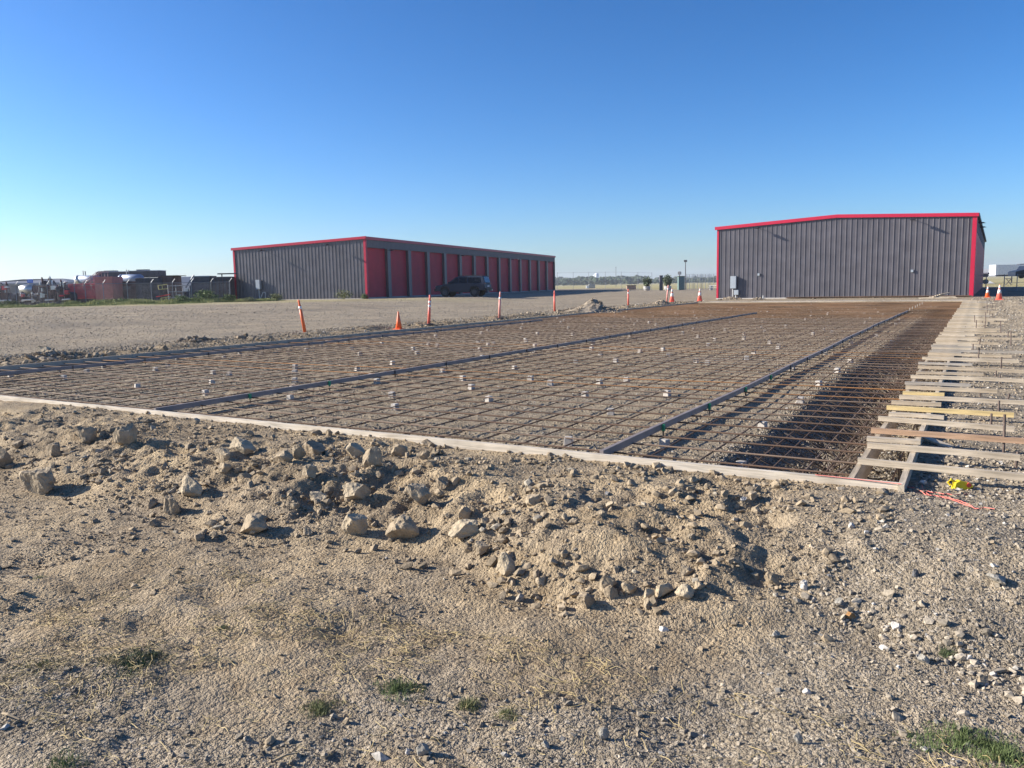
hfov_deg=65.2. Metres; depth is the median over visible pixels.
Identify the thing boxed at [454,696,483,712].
weed patch
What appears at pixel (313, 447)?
dirt clod
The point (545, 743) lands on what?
stone
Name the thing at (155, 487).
dirt clod
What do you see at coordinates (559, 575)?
dirt clod
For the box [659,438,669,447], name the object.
spacer block
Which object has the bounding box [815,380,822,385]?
spacer block
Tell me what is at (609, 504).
dirt clod
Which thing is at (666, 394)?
spacer block
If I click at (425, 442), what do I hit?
dirt clod
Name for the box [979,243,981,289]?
roll up door
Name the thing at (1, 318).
lot gravel
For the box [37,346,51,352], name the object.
dirt clod
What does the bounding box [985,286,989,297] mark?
traffic cone
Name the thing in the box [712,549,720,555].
dirt clod
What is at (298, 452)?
dirt clod
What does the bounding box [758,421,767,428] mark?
spacer block
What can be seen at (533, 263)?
roll up door
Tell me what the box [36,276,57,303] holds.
pump skid
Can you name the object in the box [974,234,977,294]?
roll up door
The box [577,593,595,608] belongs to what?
dirt clod
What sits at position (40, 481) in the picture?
dirt clod
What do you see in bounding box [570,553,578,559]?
dirt clod
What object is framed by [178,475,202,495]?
dirt clod
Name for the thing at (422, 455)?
dirt clod
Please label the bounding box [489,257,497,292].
roll up door
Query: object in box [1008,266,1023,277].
pickup truck
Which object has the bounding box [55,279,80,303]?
pump skid
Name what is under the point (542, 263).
roll up door
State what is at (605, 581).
dirt clod
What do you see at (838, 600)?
stone
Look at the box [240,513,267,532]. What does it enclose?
dirt clod
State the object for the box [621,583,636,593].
dirt clod
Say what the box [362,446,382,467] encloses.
dirt clod
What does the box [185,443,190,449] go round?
dirt clod
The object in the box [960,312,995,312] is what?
brace board
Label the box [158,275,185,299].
dark container
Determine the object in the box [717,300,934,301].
edge strip
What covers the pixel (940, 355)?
brace board
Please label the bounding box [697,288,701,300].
traffic cone
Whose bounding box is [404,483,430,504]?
dirt clod
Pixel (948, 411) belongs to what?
brace board
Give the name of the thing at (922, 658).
stone
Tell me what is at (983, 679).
stone
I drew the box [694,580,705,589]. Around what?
dirt clod
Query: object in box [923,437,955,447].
loose board
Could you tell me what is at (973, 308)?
brace board
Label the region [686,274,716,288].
slatted fence
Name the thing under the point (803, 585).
stone
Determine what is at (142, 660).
weed patch
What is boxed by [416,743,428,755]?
stone
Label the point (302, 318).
delineator post
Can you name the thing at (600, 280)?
tree belt
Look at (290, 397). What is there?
spacer block
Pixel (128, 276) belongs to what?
pressure vessel
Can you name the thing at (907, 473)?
form board
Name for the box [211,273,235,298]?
dark container
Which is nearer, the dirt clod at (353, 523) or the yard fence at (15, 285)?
the dirt clod at (353, 523)
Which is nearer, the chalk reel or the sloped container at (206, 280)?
the chalk reel
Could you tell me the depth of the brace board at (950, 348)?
15.95 m
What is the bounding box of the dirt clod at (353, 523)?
[341,513,367,534]
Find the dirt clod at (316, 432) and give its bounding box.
[310,429,321,435]
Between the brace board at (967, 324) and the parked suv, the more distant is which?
the parked suv
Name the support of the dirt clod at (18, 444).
on the ground
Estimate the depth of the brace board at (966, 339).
18.35 m
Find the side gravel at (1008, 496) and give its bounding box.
[908,297,1023,501]
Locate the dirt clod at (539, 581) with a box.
[535,577,544,585]
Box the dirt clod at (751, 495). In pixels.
[747,491,756,499]
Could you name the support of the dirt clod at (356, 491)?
on the ground
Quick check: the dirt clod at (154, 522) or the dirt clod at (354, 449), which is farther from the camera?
the dirt clod at (354, 449)
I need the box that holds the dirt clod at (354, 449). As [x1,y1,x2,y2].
[346,442,364,456]
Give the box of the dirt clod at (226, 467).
[218,463,231,472]
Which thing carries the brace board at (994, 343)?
on the form board at (907, 473)
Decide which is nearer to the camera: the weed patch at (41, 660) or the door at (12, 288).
the weed patch at (41, 660)
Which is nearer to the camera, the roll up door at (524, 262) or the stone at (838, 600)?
the stone at (838, 600)
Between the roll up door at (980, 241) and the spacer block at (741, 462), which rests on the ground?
the spacer block at (741, 462)
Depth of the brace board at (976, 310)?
33.18 m
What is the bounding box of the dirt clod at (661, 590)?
[655,583,673,597]
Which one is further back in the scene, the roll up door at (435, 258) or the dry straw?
the roll up door at (435, 258)
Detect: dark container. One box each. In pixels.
[122,281,136,299]
[135,278,163,300]
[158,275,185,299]
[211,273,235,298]
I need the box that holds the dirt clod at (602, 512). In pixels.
[597,510,606,515]
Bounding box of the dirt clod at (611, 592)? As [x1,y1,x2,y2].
[604,585,618,599]
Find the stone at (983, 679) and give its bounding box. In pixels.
[977,675,988,683]
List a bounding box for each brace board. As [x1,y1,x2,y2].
[857,457,1023,480]
[867,436,920,444]
[867,442,1019,460]
[871,427,1023,443]
[878,416,1014,431]
[886,405,1013,417]
[888,412,943,419]
[891,400,940,406]
[899,395,1023,404]
[903,391,944,395]
[905,381,970,386]
[905,385,996,392]
[911,375,1023,382]
[916,371,983,375]
[918,362,972,365]
[918,365,1023,372]
[922,357,1015,359]
[926,357,1018,362]
[928,352,1011,357]
[928,355,953,356]
[929,350,960,352]
[931,347,970,349]
[932,345,975,348]
[932,349,1023,353]
[933,343,979,346]
[936,338,977,340]
[936,341,998,344]
[936,342,970,343]
[939,336,1022,339]
[940,332,974,333]
[942,333,973,335]
[943,329,996,331]
[943,331,1016,334]
[944,327,973,328]
[945,328,999,329]
[947,324,982,325]
[947,326,983,327]
[950,320,993,321]
[950,321,1003,323]
[952,315,989,316]
[952,317,1000,318]
[954,314,991,315]
[955,313,988,313]
[957,308,989,309]
[957,310,997,311]
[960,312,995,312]
[962,302,992,302]
[971,319,1006,320]
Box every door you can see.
[7,286,17,293]
[367,248,385,297]
[390,249,407,296]
[411,251,425,295]
[430,252,442,294]
[446,254,457,293]
[462,255,471,293]
[476,256,485,292]
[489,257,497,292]
[500,258,508,291]
[511,259,518,291]
[521,259,527,291]
[531,260,536,290]
[540,261,545,290]
[548,262,552,289]
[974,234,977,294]
[975,236,978,293]
[976,239,979,292]
[977,241,980,291]
[978,242,980,290]
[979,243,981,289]
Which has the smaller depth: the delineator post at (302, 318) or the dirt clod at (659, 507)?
the dirt clod at (659, 507)
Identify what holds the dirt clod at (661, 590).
on the ground
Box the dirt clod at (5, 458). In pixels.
[0,446,13,467]
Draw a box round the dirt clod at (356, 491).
[342,483,370,498]
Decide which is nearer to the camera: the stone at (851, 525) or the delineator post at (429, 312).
the stone at (851, 525)
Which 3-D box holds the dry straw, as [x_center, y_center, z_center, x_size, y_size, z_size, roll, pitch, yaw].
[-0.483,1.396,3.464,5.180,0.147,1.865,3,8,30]
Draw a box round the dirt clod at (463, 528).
[448,519,478,537]
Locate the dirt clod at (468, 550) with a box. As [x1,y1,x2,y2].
[465,547,471,553]
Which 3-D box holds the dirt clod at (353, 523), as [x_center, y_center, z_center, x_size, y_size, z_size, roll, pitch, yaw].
[-1.157,1.040,5.881,0.142,0.190,0.142,4,9,37]
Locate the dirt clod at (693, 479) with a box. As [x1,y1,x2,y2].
[689,476,697,482]
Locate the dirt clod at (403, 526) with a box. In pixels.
[385,514,418,538]
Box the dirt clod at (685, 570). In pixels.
[679,565,693,575]
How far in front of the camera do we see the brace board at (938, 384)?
10.72 m
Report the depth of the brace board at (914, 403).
9.10 m
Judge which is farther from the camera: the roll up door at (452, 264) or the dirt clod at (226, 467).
the roll up door at (452, 264)
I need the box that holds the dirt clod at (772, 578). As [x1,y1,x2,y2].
[764,571,779,584]
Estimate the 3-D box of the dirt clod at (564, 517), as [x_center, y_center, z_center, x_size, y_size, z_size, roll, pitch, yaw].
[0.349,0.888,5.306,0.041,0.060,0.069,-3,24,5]
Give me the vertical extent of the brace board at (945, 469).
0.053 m
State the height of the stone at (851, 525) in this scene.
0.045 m
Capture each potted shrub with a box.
[642,276,651,290]
[662,274,673,289]
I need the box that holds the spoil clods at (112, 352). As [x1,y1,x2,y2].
[0,301,683,365]
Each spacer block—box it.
[287,395,293,399]
[388,391,395,397]
[391,403,398,409]
[468,384,474,389]
[485,395,492,401]
[547,380,553,385]
[564,436,572,445]
[607,408,613,415]
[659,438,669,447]
[663,390,670,395]
[736,460,746,467]
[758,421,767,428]
[796,396,803,402]
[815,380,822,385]
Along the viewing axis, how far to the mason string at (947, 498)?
5.45 m
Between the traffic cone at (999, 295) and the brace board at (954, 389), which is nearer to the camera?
the brace board at (954, 389)
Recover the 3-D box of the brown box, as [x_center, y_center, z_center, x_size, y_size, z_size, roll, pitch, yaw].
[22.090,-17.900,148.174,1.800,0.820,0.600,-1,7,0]
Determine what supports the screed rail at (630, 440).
on the ground
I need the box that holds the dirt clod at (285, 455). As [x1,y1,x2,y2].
[273,450,293,462]
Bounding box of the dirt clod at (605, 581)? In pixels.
[598,574,617,592]
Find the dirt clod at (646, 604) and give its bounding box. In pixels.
[644,597,649,609]
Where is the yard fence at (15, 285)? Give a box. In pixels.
[0,278,231,303]
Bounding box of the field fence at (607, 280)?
[557,272,643,289]
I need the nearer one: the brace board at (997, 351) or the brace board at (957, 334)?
the brace board at (997, 351)
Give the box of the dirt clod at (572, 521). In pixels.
[568,518,577,524]
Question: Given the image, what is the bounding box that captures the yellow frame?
[156,284,169,299]
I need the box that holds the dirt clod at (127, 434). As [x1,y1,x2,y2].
[113,423,137,444]
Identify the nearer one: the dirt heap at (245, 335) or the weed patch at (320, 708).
the weed patch at (320, 708)
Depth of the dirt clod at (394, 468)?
6.89 m
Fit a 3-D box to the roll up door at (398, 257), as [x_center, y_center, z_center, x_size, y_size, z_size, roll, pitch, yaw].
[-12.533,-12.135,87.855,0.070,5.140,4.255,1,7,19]
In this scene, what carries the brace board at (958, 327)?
on the form board at (860, 471)
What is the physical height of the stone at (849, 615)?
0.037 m
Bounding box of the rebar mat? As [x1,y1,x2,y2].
[0,302,961,475]
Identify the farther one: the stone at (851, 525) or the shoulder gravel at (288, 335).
the shoulder gravel at (288, 335)
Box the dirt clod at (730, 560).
[728,557,734,563]
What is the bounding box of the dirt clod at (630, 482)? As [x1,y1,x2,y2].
[627,479,635,485]
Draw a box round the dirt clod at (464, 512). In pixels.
[458,506,470,518]
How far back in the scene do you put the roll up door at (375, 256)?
83.37 m
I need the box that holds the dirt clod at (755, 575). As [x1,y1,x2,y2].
[751,572,758,579]
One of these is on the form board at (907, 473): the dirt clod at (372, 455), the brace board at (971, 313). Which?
the brace board at (971, 313)
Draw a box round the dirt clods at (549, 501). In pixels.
[0,404,967,641]
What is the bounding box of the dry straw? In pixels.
[0,559,1023,767]
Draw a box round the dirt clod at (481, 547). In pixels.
[474,540,489,555]
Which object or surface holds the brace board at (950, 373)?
on the form board at (860, 471)
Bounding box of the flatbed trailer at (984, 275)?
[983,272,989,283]
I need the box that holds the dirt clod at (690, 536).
[687,534,694,539]
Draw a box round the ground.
[0,276,1023,767]
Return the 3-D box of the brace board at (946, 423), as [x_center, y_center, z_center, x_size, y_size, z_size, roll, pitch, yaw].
[4.256,0.390,7.886,1.182,0.049,0.040,4,9,31]
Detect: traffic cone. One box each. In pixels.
[395,311,404,329]
[669,289,673,301]
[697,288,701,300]
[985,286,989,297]
[995,284,1003,299]
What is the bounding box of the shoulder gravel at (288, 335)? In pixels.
[0,300,705,365]
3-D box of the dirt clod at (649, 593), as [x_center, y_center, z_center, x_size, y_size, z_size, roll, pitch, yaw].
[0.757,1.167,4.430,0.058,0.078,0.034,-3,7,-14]
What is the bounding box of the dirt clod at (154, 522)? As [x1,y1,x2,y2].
[149,519,161,526]
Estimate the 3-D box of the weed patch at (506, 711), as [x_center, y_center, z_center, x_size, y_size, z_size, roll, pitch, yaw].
[-0.021,1.400,3.412,0.133,0.046,0.109,-1,7,0]
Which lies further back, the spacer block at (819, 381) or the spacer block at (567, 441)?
the spacer block at (819, 381)
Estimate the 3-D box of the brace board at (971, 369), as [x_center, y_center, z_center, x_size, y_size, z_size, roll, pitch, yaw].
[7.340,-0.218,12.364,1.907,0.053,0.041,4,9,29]
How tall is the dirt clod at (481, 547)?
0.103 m
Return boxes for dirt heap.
[24,348,82,360]
[176,335,213,342]
[234,333,256,338]
[556,298,631,313]
[650,299,671,304]
[718,296,741,299]
[749,297,764,299]
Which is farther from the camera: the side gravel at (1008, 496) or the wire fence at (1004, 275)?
the wire fence at (1004, 275)
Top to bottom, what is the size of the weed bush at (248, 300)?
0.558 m
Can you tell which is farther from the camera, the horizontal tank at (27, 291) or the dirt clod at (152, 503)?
the horizontal tank at (27, 291)
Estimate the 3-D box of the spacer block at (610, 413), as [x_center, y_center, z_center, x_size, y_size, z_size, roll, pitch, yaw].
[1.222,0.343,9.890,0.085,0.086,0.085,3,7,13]
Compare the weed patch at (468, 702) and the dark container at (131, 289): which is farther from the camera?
the dark container at (131, 289)
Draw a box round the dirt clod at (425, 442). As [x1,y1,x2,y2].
[421,439,434,445]
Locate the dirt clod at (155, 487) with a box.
[151,485,160,491]
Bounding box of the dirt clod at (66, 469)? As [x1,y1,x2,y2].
[62,466,70,473]
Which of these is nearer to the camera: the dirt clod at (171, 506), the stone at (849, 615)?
the stone at (849, 615)
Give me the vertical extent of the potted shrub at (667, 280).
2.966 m
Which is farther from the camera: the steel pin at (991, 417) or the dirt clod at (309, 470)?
the steel pin at (991, 417)
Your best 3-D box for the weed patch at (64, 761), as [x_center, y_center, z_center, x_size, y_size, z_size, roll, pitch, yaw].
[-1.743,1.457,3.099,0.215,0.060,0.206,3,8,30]
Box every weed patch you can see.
[10,652,77,677]
[35,742,92,767]
[97,641,180,678]
[213,625,231,631]
[298,697,346,717]
[373,673,428,703]
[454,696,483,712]
[493,707,520,721]
[891,719,1018,759]
[939,644,958,659]
[958,739,1023,767]
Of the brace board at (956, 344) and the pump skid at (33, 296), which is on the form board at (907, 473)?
the brace board at (956, 344)
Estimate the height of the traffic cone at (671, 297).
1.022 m
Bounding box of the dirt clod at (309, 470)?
[302,464,317,477]
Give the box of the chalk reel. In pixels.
[947,478,972,489]
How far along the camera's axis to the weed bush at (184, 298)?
77.76 m
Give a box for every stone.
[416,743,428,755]
[541,740,549,748]
[599,728,608,738]
[659,626,668,631]
[771,630,779,636]
[793,731,802,743]
[799,579,807,590]
[802,688,811,694]
[835,597,843,603]
[845,611,855,618]
[848,522,854,527]
[890,621,900,629]
[912,569,918,576]
[917,654,929,663]
[918,480,927,484]
[977,675,988,683]
[986,573,1005,585]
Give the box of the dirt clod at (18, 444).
[11,440,23,447]
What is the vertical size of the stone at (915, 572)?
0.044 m
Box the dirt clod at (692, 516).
[689,514,699,519]
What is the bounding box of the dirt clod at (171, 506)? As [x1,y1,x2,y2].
[163,494,180,515]
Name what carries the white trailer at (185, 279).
on the ground
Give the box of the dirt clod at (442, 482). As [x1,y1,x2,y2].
[435,476,448,489]
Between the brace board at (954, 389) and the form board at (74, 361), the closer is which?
the brace board at (954, 389)
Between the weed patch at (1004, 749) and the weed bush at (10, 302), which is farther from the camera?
the weed bush at (10, 302)
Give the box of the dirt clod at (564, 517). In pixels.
[561,512,567,520]
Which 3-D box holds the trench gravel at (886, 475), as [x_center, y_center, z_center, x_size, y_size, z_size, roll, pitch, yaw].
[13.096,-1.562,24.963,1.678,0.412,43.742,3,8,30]
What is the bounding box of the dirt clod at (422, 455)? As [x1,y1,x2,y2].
[416,450,429,460]
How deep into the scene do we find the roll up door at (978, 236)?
62.82 m
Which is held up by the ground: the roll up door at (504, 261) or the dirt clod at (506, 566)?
the dirt clod at (506, 566)
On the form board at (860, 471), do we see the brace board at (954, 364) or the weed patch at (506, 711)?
the brace board at (954, 364)
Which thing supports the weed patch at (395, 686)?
on the ground
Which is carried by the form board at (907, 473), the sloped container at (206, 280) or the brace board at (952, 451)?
the brace board at (952, 451)
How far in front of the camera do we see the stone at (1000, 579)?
4.14 m
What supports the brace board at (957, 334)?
on the form board at (907, 473)
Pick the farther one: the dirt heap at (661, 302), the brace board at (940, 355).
the dirt heap at (661, 302)
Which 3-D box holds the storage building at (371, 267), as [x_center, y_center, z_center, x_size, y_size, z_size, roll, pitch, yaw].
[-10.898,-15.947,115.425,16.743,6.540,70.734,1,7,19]
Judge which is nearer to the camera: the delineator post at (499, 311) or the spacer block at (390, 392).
the spacer block at (390, 392)
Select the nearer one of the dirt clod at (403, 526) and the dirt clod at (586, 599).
the dirt clod at (586, 599)
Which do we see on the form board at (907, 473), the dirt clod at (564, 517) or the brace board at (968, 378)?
the brace board at (968, 378)
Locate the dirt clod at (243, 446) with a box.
[229,437,255,454]
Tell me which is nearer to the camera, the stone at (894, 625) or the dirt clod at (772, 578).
the stone at (894, 625)
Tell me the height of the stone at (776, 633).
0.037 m
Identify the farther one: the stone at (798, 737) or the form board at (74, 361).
the form board at (74, 361)
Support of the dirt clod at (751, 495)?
on the ground
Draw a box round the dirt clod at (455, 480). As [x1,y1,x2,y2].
[451,477,459,484]
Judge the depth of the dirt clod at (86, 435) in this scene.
8.65 m
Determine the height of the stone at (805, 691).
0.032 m
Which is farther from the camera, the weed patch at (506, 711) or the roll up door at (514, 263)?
the roll up door at (514, 263)
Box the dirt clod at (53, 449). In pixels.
[46,442,60,456]
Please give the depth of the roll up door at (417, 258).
92.76 m
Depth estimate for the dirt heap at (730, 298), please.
63.12 m
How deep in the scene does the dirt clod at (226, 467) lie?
7.09 m
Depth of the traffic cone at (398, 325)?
28.12 m
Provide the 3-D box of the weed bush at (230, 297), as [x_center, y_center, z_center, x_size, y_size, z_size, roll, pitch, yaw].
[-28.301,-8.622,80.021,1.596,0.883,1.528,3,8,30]
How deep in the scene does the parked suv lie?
81.40 m
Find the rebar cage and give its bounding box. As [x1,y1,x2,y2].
[749,309,958,481]
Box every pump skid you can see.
[0,282,23,303]
[17,292,39,303]
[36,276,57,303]
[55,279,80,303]
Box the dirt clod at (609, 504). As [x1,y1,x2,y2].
[606,501,613,507]
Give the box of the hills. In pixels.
[672,275,714,277]
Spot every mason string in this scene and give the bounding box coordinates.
[815,474,899,483]
[907,486,968,494]
[907,487,994,508]
[922,485,975,508]
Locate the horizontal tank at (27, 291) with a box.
[19,284,37,304]
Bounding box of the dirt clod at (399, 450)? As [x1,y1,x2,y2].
[391,444,407,456]
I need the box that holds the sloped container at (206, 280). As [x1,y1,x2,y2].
[185,275,216,297]
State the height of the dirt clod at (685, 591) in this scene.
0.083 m
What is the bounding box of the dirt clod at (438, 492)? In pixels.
[434,488,444,497]
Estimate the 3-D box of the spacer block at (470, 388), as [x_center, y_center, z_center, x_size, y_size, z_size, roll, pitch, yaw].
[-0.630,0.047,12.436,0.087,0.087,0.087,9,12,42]
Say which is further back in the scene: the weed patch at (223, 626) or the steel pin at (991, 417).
the steel pin at (991, 417)
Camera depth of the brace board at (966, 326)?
22.77 m
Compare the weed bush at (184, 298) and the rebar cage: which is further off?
the weed bush at (184, 298)
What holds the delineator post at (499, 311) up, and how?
on the ground
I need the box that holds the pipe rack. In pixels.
[167,285,190,298]
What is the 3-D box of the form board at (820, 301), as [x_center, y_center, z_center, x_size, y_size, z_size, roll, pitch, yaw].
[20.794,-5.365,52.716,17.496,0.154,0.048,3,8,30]
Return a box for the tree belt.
[555,275,715,285]
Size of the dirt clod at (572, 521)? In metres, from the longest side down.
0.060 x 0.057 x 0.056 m
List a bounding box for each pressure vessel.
[74,271,99,283]
[118,270,143,281]
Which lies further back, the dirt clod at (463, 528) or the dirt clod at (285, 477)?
the dirt clod at (285, 477)
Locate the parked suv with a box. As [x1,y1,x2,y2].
[434,275,492,296]
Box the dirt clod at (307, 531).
[303,527,312,535]
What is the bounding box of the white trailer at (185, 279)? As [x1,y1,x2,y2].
[181,276,193,295]
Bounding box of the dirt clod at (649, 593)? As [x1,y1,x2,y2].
[644,588,654,599]
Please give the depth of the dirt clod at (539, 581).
4.78 m
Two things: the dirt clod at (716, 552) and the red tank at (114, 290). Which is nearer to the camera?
the dirt clod at (716, 552)
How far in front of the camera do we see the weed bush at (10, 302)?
74.79 m
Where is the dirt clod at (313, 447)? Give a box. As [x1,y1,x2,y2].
[302,440,324,454]
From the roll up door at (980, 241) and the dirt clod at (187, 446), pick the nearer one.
the dirt clod at (187, 446)
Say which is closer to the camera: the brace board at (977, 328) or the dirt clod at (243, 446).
the dirt clod at (243, 446)
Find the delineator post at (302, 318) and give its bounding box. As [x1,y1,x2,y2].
[298,300,306,331]
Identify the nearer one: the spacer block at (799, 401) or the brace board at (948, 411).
the brace board at (948, 411)
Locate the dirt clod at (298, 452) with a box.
[292,443,305,458]
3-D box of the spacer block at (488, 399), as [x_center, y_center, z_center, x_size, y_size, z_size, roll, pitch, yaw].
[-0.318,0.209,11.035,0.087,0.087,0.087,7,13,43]
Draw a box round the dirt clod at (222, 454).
[214,447,229,462]
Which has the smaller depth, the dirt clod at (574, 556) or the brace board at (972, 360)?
the dirt clod at (574, 556)
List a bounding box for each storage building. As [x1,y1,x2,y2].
[231,236,555,299]
[715,213,986,298]
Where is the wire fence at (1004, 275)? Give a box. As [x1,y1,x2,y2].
[979,274,1023,291]
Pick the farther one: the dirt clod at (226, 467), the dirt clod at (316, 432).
the dirt clod at (316, 432)
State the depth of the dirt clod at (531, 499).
5.63 m
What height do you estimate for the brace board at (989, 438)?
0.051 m
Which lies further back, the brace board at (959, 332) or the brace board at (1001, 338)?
the brace board at (959, 332)
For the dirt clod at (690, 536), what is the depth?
4.92 m
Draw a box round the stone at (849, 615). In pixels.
[845,611,855,618]
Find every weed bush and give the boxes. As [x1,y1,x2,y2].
[0,300,20,305]
[113,298,128,302]
[172,295,191,301]
[191,289,218,298]
[221,293,236,300]
[243,296,255,301]
[270,293,283,299]
[334,289,352,298]
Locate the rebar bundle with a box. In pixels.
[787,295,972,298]
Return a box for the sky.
[0,0,1023,280]
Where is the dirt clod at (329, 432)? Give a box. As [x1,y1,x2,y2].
[326,429,332,435]
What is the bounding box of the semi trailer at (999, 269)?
[989,264,1023,282]
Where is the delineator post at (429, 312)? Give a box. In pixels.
[424,295,433,324]
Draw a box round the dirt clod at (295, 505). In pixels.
[290,503,299,508]
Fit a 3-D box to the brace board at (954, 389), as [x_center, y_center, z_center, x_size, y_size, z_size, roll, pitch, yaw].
[5.594,0.066,10.212,1.026,0.052,0.040,3,8,31]
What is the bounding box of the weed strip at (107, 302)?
[0,296,281,307]
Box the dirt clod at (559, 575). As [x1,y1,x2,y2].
[556,572,563,578]
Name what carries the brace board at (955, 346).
on the form board at (907, 473)
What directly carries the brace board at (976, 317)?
on the form board at (860, 471)
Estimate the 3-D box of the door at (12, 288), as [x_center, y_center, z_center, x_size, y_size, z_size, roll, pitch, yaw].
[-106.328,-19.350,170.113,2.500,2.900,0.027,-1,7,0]
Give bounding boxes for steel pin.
[990,413,992,424]
[1002,414,1005,452]
[1014,451,1019,467]
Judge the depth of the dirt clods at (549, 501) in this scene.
5.85 m
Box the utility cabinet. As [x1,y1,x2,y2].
[677,276,684,289]
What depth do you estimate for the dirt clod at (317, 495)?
6.43 m
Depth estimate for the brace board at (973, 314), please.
29.84 m
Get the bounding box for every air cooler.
[97,270,127,276]
[129,269,165,277]
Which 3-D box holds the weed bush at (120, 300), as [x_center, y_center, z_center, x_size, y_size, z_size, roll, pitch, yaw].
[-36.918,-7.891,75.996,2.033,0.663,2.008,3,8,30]
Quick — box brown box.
[626,285,635,289]
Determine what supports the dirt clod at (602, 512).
on the ground
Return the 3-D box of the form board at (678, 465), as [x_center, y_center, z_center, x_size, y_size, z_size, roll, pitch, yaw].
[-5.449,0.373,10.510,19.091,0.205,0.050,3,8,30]
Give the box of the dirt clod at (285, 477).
[282,474,288,480]
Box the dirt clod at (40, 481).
[19,467,55,494]
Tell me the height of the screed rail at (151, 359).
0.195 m
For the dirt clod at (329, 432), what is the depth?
8.21 m
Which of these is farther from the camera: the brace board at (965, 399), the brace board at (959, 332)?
the brace board at (959, 332)
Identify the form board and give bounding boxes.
[0,302,697,370]
[0,395,903,489]
[704,301,962,302]
[848,360,933,478]
[898,340,958,491]
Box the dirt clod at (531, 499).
[524,494,540,505]
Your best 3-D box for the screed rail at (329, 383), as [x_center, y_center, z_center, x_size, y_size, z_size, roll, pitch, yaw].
[3.403,-1.421,23.573,0.136,0.185,31.450,3,8,30]
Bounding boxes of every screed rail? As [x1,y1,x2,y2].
[0,319,542,375]
[154,312,756,410]
[599,310,907,453]
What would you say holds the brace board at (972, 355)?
on the form board at (860, 471)
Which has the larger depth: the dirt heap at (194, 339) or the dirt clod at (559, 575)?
the dirt heap at (194, 339)
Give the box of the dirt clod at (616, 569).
[613,565,619,573]
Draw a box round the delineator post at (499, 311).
[495,292,503,318]
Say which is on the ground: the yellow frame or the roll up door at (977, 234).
the yellow frame
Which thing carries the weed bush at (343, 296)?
on the ground
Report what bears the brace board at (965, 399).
on the form board at (907, 473)
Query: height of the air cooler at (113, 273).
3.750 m
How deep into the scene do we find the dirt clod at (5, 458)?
8.38 m
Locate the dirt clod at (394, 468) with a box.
[391,465,397,472]
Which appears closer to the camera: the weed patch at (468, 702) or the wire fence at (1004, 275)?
the weed patch at (468, 702)
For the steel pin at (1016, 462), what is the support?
on the ground
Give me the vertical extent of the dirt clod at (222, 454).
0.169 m
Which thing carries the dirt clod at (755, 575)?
on the ground
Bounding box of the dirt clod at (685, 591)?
[675,584,694,598]
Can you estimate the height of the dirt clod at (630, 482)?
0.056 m
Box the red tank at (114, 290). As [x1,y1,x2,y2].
[68,271,123,302]
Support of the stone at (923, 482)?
on the ground
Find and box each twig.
[1,712,19,719]
[273,752,298,761]
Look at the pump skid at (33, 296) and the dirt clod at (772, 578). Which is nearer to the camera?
the dirt clod at (772, 578)
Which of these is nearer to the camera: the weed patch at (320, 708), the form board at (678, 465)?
the weed patch at (320, 708)
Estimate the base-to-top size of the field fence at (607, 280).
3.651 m
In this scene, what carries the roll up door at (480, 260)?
in the storage building at (371, 267)
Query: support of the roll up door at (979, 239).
in the storage building at (920, 254)
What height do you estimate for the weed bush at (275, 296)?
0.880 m
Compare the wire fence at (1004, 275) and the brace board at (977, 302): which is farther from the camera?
the wire fence at (1004, 275)
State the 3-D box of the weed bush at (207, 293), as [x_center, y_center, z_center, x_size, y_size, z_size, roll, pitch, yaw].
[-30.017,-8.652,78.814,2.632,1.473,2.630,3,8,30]
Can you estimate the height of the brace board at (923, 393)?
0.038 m
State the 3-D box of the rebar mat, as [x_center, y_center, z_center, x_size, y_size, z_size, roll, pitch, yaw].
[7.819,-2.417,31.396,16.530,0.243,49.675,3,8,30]
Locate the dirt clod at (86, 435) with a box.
[78,426,96,443]
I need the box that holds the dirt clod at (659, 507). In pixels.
[656,503,664,510]
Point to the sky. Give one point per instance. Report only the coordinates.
(607, 138)
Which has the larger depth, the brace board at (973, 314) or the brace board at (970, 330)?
the brace board at (973, 314)
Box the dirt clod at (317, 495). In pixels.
[310,491,326,501]
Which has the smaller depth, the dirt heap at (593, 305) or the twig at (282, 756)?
the twig at (282, 756)
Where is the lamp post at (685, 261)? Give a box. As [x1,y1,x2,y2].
[684,260,686,289]
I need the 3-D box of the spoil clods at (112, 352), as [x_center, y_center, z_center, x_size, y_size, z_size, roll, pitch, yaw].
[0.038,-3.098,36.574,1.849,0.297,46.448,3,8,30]
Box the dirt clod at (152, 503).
[148,499,158,507]
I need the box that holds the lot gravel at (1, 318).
[0,298,580,365]
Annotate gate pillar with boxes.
[659,275,662,289]
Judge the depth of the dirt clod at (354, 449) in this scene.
7.26 m
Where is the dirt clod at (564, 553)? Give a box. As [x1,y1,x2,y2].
[560,549,567,557]
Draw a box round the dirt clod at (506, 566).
[497,552,515,576]
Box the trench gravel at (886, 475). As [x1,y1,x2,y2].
[702,319,945,481]

